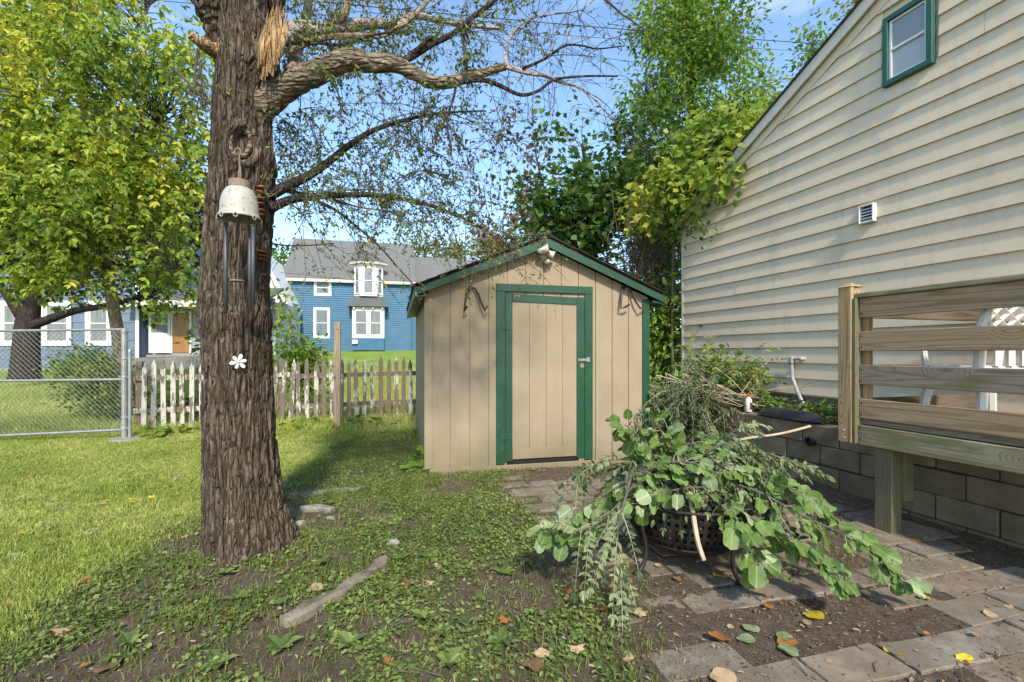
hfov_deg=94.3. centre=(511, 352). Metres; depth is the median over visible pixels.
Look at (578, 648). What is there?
fallen leaf
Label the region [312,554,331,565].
weed
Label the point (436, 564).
fallen leaf
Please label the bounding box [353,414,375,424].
broadleaf weed
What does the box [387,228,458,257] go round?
tree
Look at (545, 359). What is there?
door
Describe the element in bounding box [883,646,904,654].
fallen leaf
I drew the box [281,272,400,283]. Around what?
power line
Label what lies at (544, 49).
power line
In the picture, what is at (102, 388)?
forsythia shrub
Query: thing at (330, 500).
weed
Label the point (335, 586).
weed
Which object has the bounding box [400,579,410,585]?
fallen leaf
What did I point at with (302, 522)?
stone
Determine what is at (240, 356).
flower ornament
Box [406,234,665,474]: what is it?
garden shed
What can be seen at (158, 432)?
broadleaf weed
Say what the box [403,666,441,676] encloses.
fallen twig
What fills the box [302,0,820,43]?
power line
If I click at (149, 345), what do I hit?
grey blue house
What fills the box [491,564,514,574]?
weed
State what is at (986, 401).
plastic chair
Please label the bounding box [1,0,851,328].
sky
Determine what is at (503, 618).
fallen leaf
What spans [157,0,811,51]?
power line
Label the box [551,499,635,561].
cut branch
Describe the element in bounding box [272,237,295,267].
tree
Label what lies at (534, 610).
weed
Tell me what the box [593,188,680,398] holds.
bramble thicket
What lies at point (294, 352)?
bush
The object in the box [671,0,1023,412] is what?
cream house
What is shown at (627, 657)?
fallen leaf
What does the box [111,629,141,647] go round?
weed
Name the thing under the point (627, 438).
cut branch
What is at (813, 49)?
slim tree
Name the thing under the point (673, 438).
cut branch
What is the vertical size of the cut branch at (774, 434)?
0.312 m
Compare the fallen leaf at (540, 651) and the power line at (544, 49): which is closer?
the fallen leaf at (540, 651)
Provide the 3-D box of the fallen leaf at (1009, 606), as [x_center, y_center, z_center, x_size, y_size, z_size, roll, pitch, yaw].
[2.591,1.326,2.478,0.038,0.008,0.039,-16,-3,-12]
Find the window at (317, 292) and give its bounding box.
[314,282,330,295]
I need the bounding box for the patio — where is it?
[500,476,1023,681]
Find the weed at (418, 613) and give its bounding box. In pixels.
[410,609,435,623]
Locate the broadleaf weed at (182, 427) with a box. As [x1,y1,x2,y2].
[161,423,198,436]
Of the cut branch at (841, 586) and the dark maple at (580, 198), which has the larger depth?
the dark maple at (580, 198)
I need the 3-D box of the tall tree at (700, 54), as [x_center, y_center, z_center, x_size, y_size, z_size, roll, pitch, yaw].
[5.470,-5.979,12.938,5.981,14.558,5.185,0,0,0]
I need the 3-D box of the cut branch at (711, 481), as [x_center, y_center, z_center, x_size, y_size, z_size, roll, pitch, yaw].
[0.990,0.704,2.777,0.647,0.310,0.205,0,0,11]
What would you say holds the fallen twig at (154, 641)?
on the ground at (872, 612)
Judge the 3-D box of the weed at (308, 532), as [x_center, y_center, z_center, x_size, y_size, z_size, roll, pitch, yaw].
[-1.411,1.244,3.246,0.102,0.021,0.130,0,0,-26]
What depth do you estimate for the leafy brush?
6.17 m
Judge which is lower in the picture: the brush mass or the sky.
the brush mass
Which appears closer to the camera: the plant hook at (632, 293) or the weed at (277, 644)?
the weed at (277, 644)
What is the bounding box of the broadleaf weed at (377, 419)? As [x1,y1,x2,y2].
[359,417,400,427]
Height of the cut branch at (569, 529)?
0.561 m
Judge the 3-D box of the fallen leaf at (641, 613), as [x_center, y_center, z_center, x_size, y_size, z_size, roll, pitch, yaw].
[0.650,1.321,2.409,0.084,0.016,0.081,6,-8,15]
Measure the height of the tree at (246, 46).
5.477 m
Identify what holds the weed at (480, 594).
on the ground at (872, 612)
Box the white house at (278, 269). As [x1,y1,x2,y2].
[270,257,301,322]
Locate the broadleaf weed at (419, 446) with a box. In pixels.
[411,442,422,454]
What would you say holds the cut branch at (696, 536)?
on the brush mass
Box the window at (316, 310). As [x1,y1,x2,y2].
[313,307,329,337]
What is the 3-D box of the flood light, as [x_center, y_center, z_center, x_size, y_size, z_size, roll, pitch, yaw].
[0.269,-1.122,5.499,0.473,0.232,0.228,0,0,13]
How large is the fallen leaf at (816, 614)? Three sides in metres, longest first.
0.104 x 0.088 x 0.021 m
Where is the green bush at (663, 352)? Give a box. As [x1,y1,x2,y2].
[613,211,702,391]
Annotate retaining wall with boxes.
[664,402,1023,548]
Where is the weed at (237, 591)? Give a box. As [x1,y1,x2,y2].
[220,588,253,598]
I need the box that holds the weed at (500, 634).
[485,626,517,647]
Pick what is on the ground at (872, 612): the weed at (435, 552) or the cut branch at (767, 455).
the weed at (435, 552)
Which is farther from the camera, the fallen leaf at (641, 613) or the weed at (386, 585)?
the weed at (386, 585)
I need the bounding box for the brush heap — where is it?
[633,363,764,451]
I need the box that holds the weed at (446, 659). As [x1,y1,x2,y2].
[436,646,467,667]
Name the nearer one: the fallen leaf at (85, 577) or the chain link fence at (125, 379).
the fallen leaf at (85, 577)
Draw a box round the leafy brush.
[673,331,813,410]
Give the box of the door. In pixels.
[501,293,589,461]
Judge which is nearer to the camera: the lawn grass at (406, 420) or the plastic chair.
the plastic chair
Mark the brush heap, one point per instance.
(692, 403)
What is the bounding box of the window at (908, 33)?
[882,0,935,88]
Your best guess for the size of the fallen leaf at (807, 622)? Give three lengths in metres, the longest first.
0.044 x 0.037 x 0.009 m
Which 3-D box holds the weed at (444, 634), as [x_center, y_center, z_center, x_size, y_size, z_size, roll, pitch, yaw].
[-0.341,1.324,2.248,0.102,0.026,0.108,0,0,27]
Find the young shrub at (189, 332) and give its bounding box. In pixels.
[112,326,200,421]
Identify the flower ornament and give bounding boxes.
[229,354,246,368]
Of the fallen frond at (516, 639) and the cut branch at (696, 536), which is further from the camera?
the cut branch at (696, 536)
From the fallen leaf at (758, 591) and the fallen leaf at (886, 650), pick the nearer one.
the fallen leaf at (886, 650)
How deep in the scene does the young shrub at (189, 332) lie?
8.55 m
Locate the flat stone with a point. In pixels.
(349, 488)
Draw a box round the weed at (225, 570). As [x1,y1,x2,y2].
[215,565,238,574]
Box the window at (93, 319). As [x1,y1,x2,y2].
[85,301,111,345]
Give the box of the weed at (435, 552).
[419,549,438,559]
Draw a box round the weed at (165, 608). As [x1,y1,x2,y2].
[152,605,175,615]
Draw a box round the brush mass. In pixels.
[594,426,800,548]
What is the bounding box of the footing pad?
[853,516,940,540]
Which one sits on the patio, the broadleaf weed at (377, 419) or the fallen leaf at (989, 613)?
the fallen leaf at (989, 613)
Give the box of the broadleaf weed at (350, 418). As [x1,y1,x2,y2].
[330,417,354,428]
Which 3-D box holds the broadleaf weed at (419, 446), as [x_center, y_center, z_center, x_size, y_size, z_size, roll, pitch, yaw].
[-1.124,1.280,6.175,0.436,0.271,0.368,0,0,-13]
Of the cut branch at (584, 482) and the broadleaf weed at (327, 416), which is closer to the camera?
the cut branch at (584, 482)
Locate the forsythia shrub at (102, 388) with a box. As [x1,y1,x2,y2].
[31,338,149,424]
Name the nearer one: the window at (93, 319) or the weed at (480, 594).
the weed at (480, 594)
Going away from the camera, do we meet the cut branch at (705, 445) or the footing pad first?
the cut branch at (705, 445)
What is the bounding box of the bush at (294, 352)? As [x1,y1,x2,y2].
[270,278,345,411]
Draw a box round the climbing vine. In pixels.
[615,93,772,386]
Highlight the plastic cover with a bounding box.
[757,407,825,422]
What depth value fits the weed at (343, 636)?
2.19 m
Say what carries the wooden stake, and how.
on the ground at (872, 612)
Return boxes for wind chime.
[216,147,261,313]
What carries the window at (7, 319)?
in the grey blue house at (149, 345)
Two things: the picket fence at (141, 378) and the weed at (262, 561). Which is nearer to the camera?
the weed at (262, 561)
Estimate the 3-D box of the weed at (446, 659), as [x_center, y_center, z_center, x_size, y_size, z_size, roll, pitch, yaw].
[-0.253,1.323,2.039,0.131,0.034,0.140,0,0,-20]
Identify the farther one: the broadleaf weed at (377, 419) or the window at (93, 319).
the window at (93, 319)
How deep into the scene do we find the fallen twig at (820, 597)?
2.56 m
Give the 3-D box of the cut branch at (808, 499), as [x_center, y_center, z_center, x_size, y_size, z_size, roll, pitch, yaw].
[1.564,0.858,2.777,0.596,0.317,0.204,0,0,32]
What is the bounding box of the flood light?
[518,244,554,264]
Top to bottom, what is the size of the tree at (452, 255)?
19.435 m
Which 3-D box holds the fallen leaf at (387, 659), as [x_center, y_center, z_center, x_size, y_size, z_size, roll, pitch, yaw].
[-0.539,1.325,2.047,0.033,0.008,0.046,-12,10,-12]
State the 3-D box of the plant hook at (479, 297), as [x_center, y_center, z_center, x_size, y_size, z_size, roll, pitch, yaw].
[-0.412,-0.599,5.315,0.277,0.300,0.121,0,0,-14]
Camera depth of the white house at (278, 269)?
32.94 m
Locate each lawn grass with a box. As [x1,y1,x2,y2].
[0,365,670,431]
[0,421,418,655]
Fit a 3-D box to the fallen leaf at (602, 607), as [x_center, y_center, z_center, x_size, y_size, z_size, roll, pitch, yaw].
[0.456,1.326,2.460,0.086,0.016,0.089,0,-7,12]
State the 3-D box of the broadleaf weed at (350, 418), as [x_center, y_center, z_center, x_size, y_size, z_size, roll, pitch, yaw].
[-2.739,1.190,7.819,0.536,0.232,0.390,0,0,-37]
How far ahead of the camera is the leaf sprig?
2.21 m
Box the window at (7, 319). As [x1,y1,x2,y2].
[0,301,14,345]
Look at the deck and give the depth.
3.30 m
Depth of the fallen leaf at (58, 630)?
2.20 m
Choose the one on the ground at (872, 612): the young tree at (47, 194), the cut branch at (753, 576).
the young tree at (47, 194)
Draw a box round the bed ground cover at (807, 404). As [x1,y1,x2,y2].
[729,397,1023,447]
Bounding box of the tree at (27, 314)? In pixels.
[0,101,275,378]
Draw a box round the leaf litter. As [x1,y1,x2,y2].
[0,432,1023,681]
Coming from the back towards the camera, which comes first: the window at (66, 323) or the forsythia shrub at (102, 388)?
the window at (66, 323)
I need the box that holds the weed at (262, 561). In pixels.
[253,556,265,564]
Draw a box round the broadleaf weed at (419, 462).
[400,446,428,471]
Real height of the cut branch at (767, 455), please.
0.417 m
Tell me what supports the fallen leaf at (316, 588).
on the ground at (872, 612)
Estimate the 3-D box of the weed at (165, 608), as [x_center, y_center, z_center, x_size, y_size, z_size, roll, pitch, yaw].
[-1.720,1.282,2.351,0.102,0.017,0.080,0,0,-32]
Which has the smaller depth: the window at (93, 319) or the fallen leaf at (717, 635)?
the fallen leaf at (717, 635)
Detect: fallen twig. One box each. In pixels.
[139,632,164,647]
[374,669,425,673]
[387,621,413,628]
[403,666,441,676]
[800,595,834,601]
[956,661,963,681]
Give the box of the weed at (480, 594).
[475,590,486,599]
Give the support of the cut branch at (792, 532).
on the brush mass
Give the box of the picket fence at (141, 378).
[133,356,415,427]
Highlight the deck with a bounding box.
[838,273,1023,533]
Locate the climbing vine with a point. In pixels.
(711, 149)
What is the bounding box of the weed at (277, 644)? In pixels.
[265,631,303,655]
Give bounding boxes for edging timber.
[280,555,388,627]
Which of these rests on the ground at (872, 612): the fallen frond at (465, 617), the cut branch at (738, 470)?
the fallen frond at (465, 617)
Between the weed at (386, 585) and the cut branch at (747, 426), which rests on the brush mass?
the cut branch at (747, 426)
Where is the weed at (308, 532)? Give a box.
[299,530,311,536]
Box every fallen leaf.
[49,625,72,636]
[75,576,88,584]
[93,656,122,672]
[309,583,322,590]
[383,656,390,663]
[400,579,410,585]
[425,580,433,586]
[433,562,440,569]
[498,613,512,622]
[522,657,543,671]
[535,647,549,657]
[567,643,585,653]
[593,604,607,610]
[622,652,633,661]
[633,608,646,616]
[708,630,730,641]
[709,667,736,681]
[712,572,727,577]
[752,589,767,594]
[764,603,773,608]
[777,636,797,645]
[802,611,823,618]
[803,619,811,624]
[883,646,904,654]
[956,653,972,662]
[958,659,973,666]
[983,609,997,617]
[1004,604,1013,608]
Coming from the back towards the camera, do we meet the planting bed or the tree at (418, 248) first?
the tree at (418, 248)
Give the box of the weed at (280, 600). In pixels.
[270,595,291,604]
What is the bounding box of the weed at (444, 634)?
[429,625,454,636]
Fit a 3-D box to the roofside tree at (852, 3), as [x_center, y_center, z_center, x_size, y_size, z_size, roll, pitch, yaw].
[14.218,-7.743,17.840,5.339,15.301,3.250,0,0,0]
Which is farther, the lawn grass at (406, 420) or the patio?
the lawn grass at (406, 420)
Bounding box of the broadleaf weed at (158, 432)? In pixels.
[135,420,171,437]
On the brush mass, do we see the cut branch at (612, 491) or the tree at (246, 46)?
the cut branch at (612, 491)
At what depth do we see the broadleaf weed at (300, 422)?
7.70 m
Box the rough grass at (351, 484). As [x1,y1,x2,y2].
[0,425,963,681]
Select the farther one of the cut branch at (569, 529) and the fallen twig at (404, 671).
the cut branch at (569, 529)
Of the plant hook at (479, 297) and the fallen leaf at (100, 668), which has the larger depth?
the plant hook at (479, 297)
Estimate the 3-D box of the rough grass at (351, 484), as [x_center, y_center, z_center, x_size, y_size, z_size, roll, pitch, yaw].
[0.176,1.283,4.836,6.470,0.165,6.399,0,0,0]
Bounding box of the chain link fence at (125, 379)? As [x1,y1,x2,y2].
[0,328,143,442]
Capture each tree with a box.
[0,0,213,419]
[160,0,649,563]
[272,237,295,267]
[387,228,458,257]
[421,233,481,258]
[456,215,524,259]
[602,0,792,192]
[774,0,846,79]
[827,0,857,21]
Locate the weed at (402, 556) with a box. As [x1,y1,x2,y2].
[391,553,410,558]
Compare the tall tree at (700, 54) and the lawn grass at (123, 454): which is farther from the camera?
the tall tree at (700, 54)
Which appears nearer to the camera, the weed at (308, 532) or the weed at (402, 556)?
the weed at (402, 556)
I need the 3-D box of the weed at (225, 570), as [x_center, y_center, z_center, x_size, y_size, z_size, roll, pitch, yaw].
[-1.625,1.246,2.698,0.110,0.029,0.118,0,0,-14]
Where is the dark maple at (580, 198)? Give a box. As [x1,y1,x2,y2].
[490,89,691,280]
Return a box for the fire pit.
[630,496,755,588]
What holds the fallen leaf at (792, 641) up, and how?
on the ground at (872, 612)
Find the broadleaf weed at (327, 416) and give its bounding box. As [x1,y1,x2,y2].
[310,414,330,429]
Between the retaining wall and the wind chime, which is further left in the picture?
the wind chime
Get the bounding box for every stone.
[290,485,363,497]
[295,520,305,525]
[300,504,334,512]
[387,538,399,545]
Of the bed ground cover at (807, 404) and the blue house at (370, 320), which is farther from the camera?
the blue house at (370, 320)
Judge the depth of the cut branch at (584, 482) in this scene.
2.87 m
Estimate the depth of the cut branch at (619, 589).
2.44 m
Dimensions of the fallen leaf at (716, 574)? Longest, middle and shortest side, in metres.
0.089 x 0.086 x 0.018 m
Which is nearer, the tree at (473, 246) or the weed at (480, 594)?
the weed at (480, 594)
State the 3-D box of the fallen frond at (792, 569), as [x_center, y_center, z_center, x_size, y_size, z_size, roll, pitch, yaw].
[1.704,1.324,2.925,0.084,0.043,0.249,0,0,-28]
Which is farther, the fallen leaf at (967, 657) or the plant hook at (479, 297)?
the plant hook at (479, 297)
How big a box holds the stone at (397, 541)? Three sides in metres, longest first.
0.096 x 0.074 x 0.059 m
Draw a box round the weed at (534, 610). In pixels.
[524,607,537,614]
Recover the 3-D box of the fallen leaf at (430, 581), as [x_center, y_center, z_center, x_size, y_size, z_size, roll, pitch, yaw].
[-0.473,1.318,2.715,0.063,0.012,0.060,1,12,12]
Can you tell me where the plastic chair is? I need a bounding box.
[919,307,1023,410]
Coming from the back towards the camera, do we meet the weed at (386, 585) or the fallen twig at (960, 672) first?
the weed at (386, 585)
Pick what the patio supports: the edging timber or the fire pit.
the fire pit
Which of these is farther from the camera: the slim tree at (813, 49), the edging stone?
the slim tree at (813, 49)
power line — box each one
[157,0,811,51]
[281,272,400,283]
[286,9,789,82]
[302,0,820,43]
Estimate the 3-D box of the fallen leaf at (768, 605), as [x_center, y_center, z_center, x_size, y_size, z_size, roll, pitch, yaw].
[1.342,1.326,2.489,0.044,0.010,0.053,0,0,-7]
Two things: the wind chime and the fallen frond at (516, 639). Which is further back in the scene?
the wind chime
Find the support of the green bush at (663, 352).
on the ground at (872, 612)
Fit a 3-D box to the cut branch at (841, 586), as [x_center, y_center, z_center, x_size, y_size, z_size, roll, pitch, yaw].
[1.453,1.040,2.564,0.702,0.414,0.163,0,0,40]
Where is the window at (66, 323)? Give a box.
[41,301,71,345]
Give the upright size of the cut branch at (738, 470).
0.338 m
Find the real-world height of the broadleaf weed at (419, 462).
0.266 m
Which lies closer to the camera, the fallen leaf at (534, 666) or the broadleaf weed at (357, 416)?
the fallen leaf at (534, 666)
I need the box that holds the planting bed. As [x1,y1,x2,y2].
[719,394,1022,447]
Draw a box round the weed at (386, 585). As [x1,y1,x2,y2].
[378,580,392,588]
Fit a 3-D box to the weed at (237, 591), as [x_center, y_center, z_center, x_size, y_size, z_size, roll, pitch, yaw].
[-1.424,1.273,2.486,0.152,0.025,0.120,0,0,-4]
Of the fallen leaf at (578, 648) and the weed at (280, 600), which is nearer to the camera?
the fallen leaf at (578, 648)
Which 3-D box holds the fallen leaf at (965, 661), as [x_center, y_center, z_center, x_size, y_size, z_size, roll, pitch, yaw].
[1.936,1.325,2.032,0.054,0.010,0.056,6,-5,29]
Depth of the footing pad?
3.54 m
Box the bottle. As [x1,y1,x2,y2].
[745,393,751,411]
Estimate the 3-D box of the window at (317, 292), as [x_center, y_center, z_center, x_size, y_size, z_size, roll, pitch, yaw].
[-14.569,-4.973,36.556,1.265,1.274,0.045,0,0,-14]
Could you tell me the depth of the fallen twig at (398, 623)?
2.31 m
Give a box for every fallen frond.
[437,614,483,633]
[502,623,526,650]
[781,561,805,573]
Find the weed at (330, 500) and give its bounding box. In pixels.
[323,498,338,503]
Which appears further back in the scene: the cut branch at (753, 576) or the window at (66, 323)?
the window at (66, 323)
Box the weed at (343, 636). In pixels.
[337,629,367,648]
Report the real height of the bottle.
0.228 m
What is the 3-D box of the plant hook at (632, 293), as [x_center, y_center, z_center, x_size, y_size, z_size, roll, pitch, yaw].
[1.468,-0.665,5.755,0.334,0.295,0.109,0,0,4]
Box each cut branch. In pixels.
[526,472,665,553]
[531,479,637,603]
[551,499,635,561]
[557,452,654,537]
[586,469,644,637]
[605,409,682,494]
[617,474,739,525]
[624,445,735,493]
[637,408,693,494]
[652,428,764,473]
[655,425,810,467]
[688,491,705,560]
[689,440,835,484]
[695,449,796,510]
[705,420,772,463]
[714,466,812,567]
[716,499,792,588]
[720,498,860,600]
[723,480,932,598]
[738,471,840,530]
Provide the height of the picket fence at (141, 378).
1.312 m
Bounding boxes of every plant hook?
[463,286,487,311]
[620,286,646,309]
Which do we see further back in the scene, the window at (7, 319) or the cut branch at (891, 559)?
the window at (7, 319)
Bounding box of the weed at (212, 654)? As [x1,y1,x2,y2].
[199,649,237,669]
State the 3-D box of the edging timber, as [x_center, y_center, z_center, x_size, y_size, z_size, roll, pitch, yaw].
[-0.931,1.306,2.625,0.116,0.091,0.755,0,0,25]
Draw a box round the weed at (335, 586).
[332,580,361,591]
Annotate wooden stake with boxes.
[334,322,340,427]
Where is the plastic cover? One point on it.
(789, 414)
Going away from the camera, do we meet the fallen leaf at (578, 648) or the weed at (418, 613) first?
the fallen leaf at (578, 648)
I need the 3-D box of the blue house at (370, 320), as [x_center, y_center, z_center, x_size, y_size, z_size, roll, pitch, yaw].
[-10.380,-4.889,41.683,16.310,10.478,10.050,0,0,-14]
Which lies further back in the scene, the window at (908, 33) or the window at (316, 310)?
the window at (316, 310)
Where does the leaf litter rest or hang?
on the ground at (872, 612)
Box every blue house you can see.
[0,220,299,370]
[284,237,475,355]
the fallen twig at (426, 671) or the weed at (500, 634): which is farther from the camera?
the weed at (500, 634)
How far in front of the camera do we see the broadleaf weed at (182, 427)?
7.39 m
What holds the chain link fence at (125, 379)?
on the ground at (872, 612)
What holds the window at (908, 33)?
in the cream house at (882, 141)
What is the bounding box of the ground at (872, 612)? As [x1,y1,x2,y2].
[0,350,1023,681]
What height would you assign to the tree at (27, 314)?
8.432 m
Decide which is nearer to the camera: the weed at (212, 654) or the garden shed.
the weed at (212, 654)
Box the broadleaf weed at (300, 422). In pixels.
[277,417,315,427]

